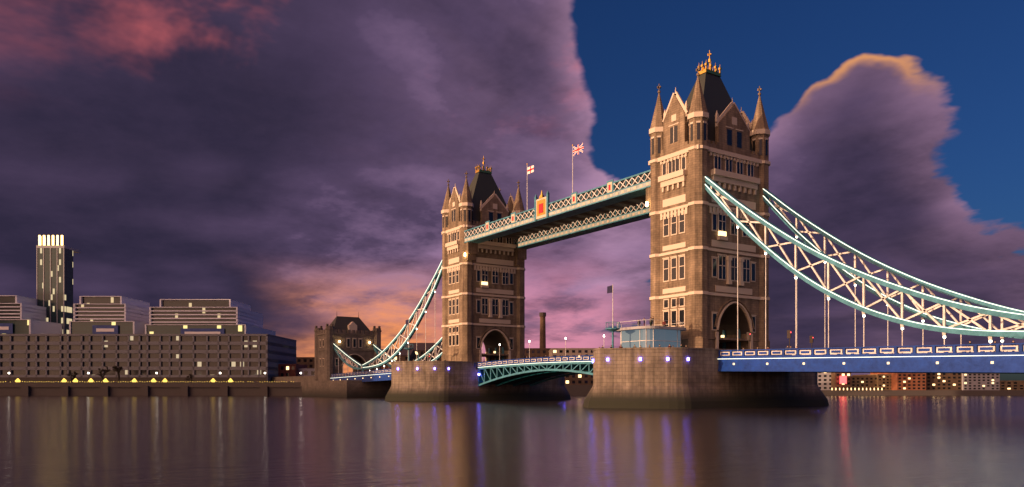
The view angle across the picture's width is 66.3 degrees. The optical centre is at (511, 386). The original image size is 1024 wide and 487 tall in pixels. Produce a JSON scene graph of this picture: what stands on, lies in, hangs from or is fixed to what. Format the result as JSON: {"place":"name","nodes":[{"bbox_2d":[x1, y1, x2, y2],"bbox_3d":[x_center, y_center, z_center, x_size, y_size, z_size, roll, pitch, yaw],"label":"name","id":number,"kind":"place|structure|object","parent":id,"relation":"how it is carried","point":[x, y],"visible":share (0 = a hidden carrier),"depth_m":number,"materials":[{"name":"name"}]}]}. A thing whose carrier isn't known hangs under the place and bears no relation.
{"place":"outdoors","nodes":[
{"label":"outdoors","id":0,"kind":"place"},
{"bbox_2d":[0,395,1023,486],"bbox_3d":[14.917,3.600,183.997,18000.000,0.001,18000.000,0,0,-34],"label":"river","id":1,"kind":"structure","parent":0,"point":[309,441],"depth_m":49.81,"materials":[{"name":"purple"}]},
{"bbox_2d":[272,312,390,397],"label":"abutments","id":2,"kind":"object","parent":1,"relation":"in","point":[356,338],"visible":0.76,"depth_m":293.74,"materials":[{"name":"stone"}]},
{"bbox_2d":[385,347,828,408],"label":"piers","id":3,"kind":"structure","parent":1,"relation":"in","point":[662,378],"depth_m":136.84,"materials":[{"name":"stone"}]},
{"bbox_2d":[441,50,770,362],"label":"bridge towers","id":4,"kind":"structure","parent":3,"relation":"on","point":[708,128],"depth_m":147.51,"materials":[{"name":"stone"}]},
{"bbox_2d":[464,142,650,265],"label":"high-level walkways","id":5,"kind":"structure","parent":4,"relation":"attached to","point":[543,214],"depth_m":181.87,"materials":[{"name":"blue paint"}]},
{"bbox_2d":[466,172,650,243],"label":"lattice trusses","id":6,"kind":"structure","parent":5,"relation":"on","point":[638,202],"depth_m":183.94,"materials":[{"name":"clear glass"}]},
{"bbox_2d":[333,176,1023,372],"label":"chains","id":7,"kind":"object","parent":4,"relation":"attached to","point":[1002,312],"visible":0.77,"depth_m":124.65,"materials":[{"name":"teal paint"}]},
{"bbox_2d":[330,343,1023,385],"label":"decks","id":8,"kind":"object","parent":3,"relation":"on","point":[878,359],"visible":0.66,"depth_m":119.87,"materials":[{"name":"blue paint"}]},
{"bbox_2d":[396,285,1015,365],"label":"bridge lamps and fittings","id":9,"kind":"object","parent":3,"relation":"on","point":[651,335],"visible":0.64,"depth_m":136.47,"materials":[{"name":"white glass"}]},
{"bbox_2d":[0,235,1023,395],"bbox_3d":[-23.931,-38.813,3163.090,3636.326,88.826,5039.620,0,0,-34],"label":"buildings","id":10,"kind":"structure","parent":0,"point":[52,335],"depth_m":345.00,"materials":[{"name":"grey"}]},
{"bbox_2d":[66,366,192,381],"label":"trees","id":11,"kind":"object","parent":10,"relation":"on","point":[118,369],"visible":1,"depth_m":329.45,"materials":[{"name":"grey plant"}]},
{"bbox_2d":[0,0,1023,380],"label":"sky","id":12,"kind":"structure","parent":0,"point":[292,161],"materials":[{"name":"purple"}]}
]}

